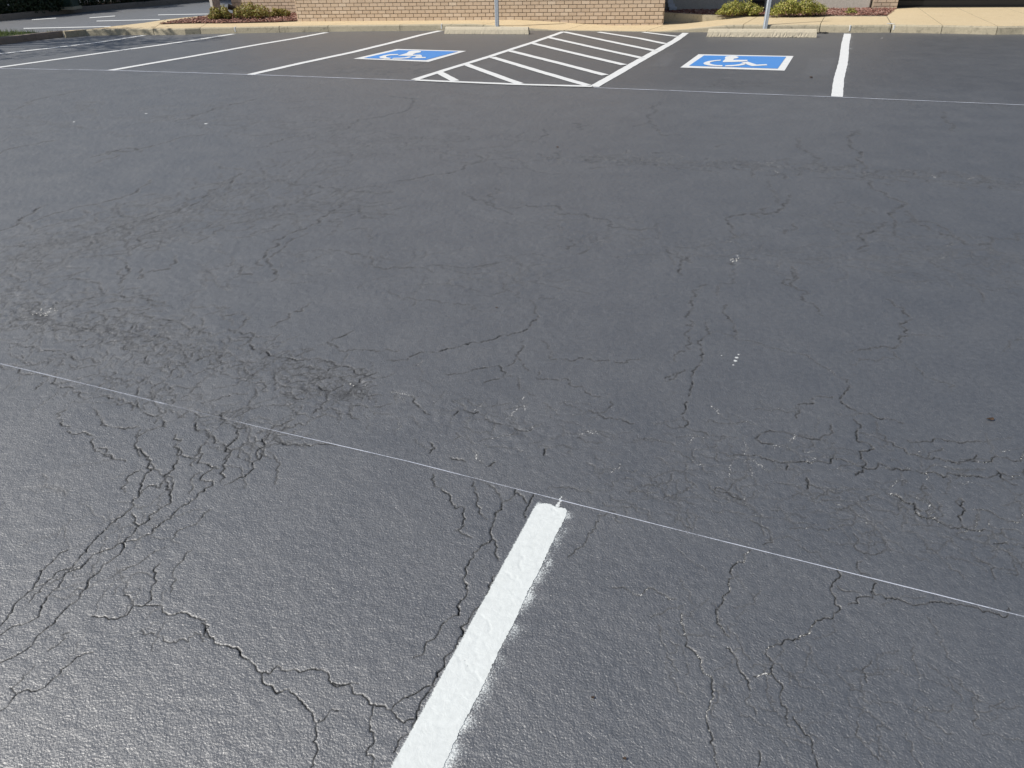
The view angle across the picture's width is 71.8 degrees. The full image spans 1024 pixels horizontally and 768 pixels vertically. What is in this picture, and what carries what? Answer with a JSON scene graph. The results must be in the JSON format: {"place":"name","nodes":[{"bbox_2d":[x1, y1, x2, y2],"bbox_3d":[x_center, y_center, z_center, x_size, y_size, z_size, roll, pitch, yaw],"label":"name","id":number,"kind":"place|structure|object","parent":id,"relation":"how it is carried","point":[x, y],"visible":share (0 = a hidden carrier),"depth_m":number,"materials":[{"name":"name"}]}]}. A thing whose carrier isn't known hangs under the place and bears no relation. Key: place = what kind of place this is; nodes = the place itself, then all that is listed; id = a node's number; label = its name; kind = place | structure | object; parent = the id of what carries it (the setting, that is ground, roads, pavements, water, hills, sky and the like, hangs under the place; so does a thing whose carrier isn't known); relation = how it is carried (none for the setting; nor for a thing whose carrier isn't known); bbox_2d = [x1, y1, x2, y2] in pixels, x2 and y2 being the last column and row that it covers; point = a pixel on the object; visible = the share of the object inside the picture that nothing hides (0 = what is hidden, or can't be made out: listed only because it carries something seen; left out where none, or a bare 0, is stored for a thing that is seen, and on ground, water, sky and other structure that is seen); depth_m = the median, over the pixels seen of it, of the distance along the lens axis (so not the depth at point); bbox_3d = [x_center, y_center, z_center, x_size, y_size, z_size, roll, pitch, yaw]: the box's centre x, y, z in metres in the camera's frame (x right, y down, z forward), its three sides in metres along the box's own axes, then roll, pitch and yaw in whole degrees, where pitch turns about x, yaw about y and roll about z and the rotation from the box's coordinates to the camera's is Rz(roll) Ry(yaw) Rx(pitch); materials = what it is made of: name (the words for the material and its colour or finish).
{"place":"outdoors","nodes":[
{"label":"outdoors","id":0,"kind":"place"},
{"bbox_2d":[0,28,57,36],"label":"grass","id":1,"kind":"structure","parent":0,"point":[12,32],"depth_m":14.77,"materials":[{"name":"green plant"}]},
{"bbox_2d":[161,14,196,14],"bbox_3d":[-9.165,-10.308,19.725,1.584,0.001,0.228,1,32,4],"label":"driveway line","id":2,"kind":"object","parent":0,"point":[178,14],"visible":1,"depth_m":19.73,"materials":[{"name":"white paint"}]},
{"bbox_2d":[0,0,1023,767],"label":"parking lot","id":3,"kind":"structure","parent":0,"point":[496,296],"depth_m":2.76,"materials":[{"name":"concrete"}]},
{"bbox_2d":[0,30,63,44],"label":"kerb","id":4,"kind":"object","parent":3,"relation":"on","point":[17,38],"depth_m":14.55,"materials":[{"name":"concrete"}]},
{"bbox_2d":[24,26,110,28],"bbox_3d":[-10.678,-8.553,16.964,2.220,0.001,0.207,-1,32,1],"label":"driveway line","id":5,"kind":"object","parent":3,"relation":"on","point":[68,27],"visible":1,"depth_m":16.96,"materials":[{"name":"white paint"}]},
{"bbox_2d":[0,35,145,53],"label":"parking stripe","id":6,"kind":"object","parent":3,"relation":"on","point":[75,45],"visible":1,"depth_m":13.67,"materials":[{"name":"white paint"}]},
{"bbox_2d":[0,0,221,20],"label":"driveway kerb","id":7,"kind":"structure","parent":3,"relation":"on","point":[18,15],"depth_m":21.72,"materials":[{"name":"concrete"}]},
{"bbox_2d":[0,34,231,67],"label":"parking stripe","id":8,"kind":"object","parent":3,"relation":"on","point":[111,51],"visible":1,"depth_m":12.65,"materials":[{"name":"white paint"}]},
{"bbox_2d":[105,19,159,20],"bbox_3d":[-9.989,-9.465,18.403,1.731,0.001,0.227,-2,32,-1],"label":"driveway line","id":9,"kind":"object","parent":3,"relation":"on","point":[130,20],"visible":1,"depth_m":18.43,"materials":[{"name":"white paint"}]},
{"bbox_2d":[0,68,412,80],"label":"chalk line","id":10,"kind":"object","parent":3,"relation":"on","point":[222,73],"visible":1,"depth_m":9.98,"materials":[{"name":"white"}]},
{"bbox_2d":[111,32,328,69],"bbox_3d":[-4.933,-6.021,12.685,0.178,0.001,5.347,12,34,21],"label":"parking stripe","id":11,"kind":"object","parent":3,"relation":"on","point":[215,52],"visible":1,"depth_m":12.23,"materials":[{"name":"white paint"}]},
{"bbox_2d":[250,31,439,73],"bbox_3d":[-2.556,-5.817,12.268,0.235,0.001,5.908,11,34,19],"label":"parking stripe","id":12,"kind":"object","parent":3,"relation":"on","point":[272,69],"visible":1,"depth_m":11.65,"materials":[{"name":"white paint"}]},
{"bbox_2d":[32,258,738,385],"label":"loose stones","id":13,"kind":"object","parent":3,"relation":"on","point":[350,383],"visible":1,"depth_m":3.51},
{"bbox_2d":[354,49,463,61],"bbox_3d":[-1.633,-5.337,11.456,1.356,0.007,1.294,12,34,20],"label":"accessible parking symbol","id":14,"kind":"object","parent":3,"relation":"on","point":[413,55],"visible":1,"depth_m":11.38,"materials":[{"name":"blue paint"}]},
{"bbox_2d":[392,503,566,767],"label":"parking stripe","id":15,"kind":"object","parent":3,"relation":"on","point":[431,738],"visible":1,"depth_m":1.77,"materials":[{"name":"white paint"}]},
{"bbox_2d":[444,26,529,33],"bbox_3d":[-0.496,-6.948,13.886,1.718,0.128,0.151,6,33,12],"label":"wheel stop","id":16,"kind":"object","parent":3,"relation":"on","point":[486,30],"visible":1,"depth_m":13.83,"materials":[{"name":"concrete"}]},
{"bbox_2d":[411,32,687,86],"bbox_3d":[1.010,-5.291,11.283,2.538,0.004,6.274,12,34,20],"label":"access aisle marking","id":17,"kind":"object","parent":3,"relation":"on","point":[603,80],"visible":1,"depth_m":10.31,"materials":[{"name":"white paint"}]},
{"bbox_2d":[157,401,1022,616],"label":"chalk line","id":18,"kind":"object","parent":3,"relation":"on","point":[675,529],"visible":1,"depth_m":2.06,"materials":[{"name":"white"}]},
{"bbox_2d":[231,0,1023,24],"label":"brick building","id":19,"kind":"structure","parent":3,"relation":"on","point":[623,12],"depth_m":15.22,"materials":[{"name":"brick"}]},
{"bbox_2d":[667,0,676,9],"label":"downspout","id":20,"kind":"object","parent":19,"relation":"attached to","point":[671,5],"visible":0.99,"depth_m":16.02,"materials":[{"name":"white metal"}]},
{"bbox_2d":[681,54,792,70],"bbox_3d":[3.243,-4.612,10.106,1.369,0.007,1.519,12,34,20],"label":"accessible parking symbol","id":21,"kind":"object","parent":3,"relation":"on","point":[757,62],"visible":1,"depth_m":10.03,"materials":[{"name":"blue paint"}]},
{"bbox_2d":[707,29,816,37],"bbox_3d":[4.426,-6.240,12.563,1.864,0.128,0.162,7,33,13],"label":"wheel stop","id":22,"kind":"object","parent":3,"relation":"on","point":[810,33],"visible":1,"depth_m":12.51,"materials":[{"name":"concrete"}]},
{"bbox_2d":[594,87,1017,104],"bbox_3d":[3.473,-3.141,7.739,5.291,0.002,0.060,10,34,18],"label":"chalk line","id":23,"kind":"object","parent":3,"relation":"on","point":[803,95],"visible":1,"depth_m":7.80,"materials":[{"name":"white"}]},
{"bbox_2d":[831,34,850,96],"bbox_3d":[4.799,-4.727,10.238,0.138,0.001,6.371,12,34,20],"label":"parking stripe","id":24,"kind":"object","parent":3,"relation":"on","point":[838,84],"visible":1,"depth_m":9.39,"materials":[{"name":"white paint"}]},
{"label":"planting strip","id":25,"kind":"structure","parent":3,"relation":"on","visible":0},
{"bbox_2d":[0,0,98,13],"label":"hedge","id":26,"kind":"object","parent":25,"relation":"on","point":[7,6],"visible":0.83,"depth_m":19.95,"materials":[{"name":"green plant"}]},
{"bbox_2d":[58,0,81,9],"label":"utility cabinet","id":27,"kind":"object","parent":25,"relation":"on","point":[72,6],"visible":0.8,"depth_m":20.70,"materials":[{"name":"green metal"}]},
{"bbox_2d":[80,0,153,5],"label":"hedge","id":28,"kind":"object","parent":25,"relation":"on","point":[109,2],"visible":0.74,"depth_m":22.37,"materials":[{"name":"green plant"}]},
{"bbox_2d":[63,7,1023,37],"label":"sidewalk","id":29,"kind":"structure","parent":0,"point":[993,20],"depth_m":14.37,"materials":[{"name":"concrete"}]},
{"bbox_2d":[160,12,297,23],"bbox_3d":[-6.213,-8.575,16.591,3.081,0.001,2.408,4,32,9],"label":"mulch bed","id":30,"kind":"object","parent":29,"relation":"on","point":[234,22],"visible":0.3,"depth_m":15.87,"materials":[{"name":"wood"}]},
{"bbox_2d":[209,0,220,9],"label":"grey post","id":31,"kind":"object","parent":30,"relation":"on","point":[216,3],"depth_m":17.44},
{"bbox_2d":[207,4,232,18],"bbox_3d":[-6.764,-8.601,16.351,0.616,0.337,0.456,-1,32,0],"label":"shrub","id":32,"kind":"object","parent":30,"relation":"on","point":[218,13],"visible":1,"depth_m":16.25,"materials":[{"name":"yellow plant"}]},
{"bbox_2d":[227,4,235,12],"bbox_3d":[-6.689,-8.935,16.914,0.214,0.294,0.132,-15,34,-21],"label":"garden spotlight","id":33,"kind":"object","parent":30,"relation":"on","point":[230,7],"visible":0.71,"depth_m":16.84,"materials":[{"name":"black plastic"}]},
{"bbox_2d":[233,0,270,18],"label":"shrub","id":34,"kind":"object","parent":30,"relation":"on","point":[249,10],"visible":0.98,"depth_m":16.26,"materials":[{"name":"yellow plant"}]},
{"bbox_2d":[270,8,291,16],"bbox_3d":[-5.470,-8.762,16.659,0.513,0.232,0.408,-1,32,0],"label":"shrub","id":35,"kind":"object","parent":30,"relation":"on","point":[276,12],"visible":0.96,"depth_m":16.61,"materials":[{"name":"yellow plant"}]},
{"bbox_2d":[494,0,498,26],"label":"sign post","id":36,"kind":"object","parent":29,"relation":"on","point":[496,3],"depth_m":14.30,"materials":[{"name":"metal"}]},
{"bbox_2d":[763,0,771,28],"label":"sign post","id":37,"kind":"object","parent":29,"relation":"on","point":[767,13],"depth_m":13.02,"materials":[{"name":"metal"}]},
{"bbox_2d":[664,12,886,22],"bbox_3d":[5.315,-7.542,14.597,4.548,0.239,0.151,7,33,13],"label":"bed edging","id":38,"kind":"object","parent":29,"relation":"on","point":[679,17],"visible":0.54,"depth_m":14.87,"materials":[{"name":"concrete"}]},
{"bbox_2d":[664,7,895,15],"bbox_3d":[5.753,-8.028,15.276,4.996,0.001,1.721,7,33,13],"label":"mulch bed","id":39,"kind":"object","parent":29,"relation":"on","point":[830,15],"visible":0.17,"depth_m":14.39,"materials":[{"name":"wood"}]},
{"bbox_2d":[715,0,763,16],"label":"shrub","id":40,"kind":"object","parent":39,"relation":"on","point":[740,8],"visible":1,"depth_m":14.52,"materials":[{"name":"green plant"}]},
{"bbox_2d":[750,0,764,8],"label":"louvred vent box","id":41,"kind":"object","parent":39,"relation":"on","point":[760,3],"visible":0.52,"depth_m":15.62,"materials":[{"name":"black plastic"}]},
{"bbox_2d":[770,0,827,16],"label":"shrub","id":42,"kind":"object","parent":39,"relation":"on","point":[793,7],"visible":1,"depth_m":14.18,"materials":[{"name":"green plant"}]},
{"bbox_2d":[844,7,856,13],"bbox_3d":[6.951,-7.653,14.498,0.246,0.138,0.328,-1,32,0],"label":"shrub","id":43,"kind":"object","parent":39,"relation":"on","point":[850,10],"visible":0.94,"depth_m":14.49,"materials":[{"name":"green plant"}]}
]}

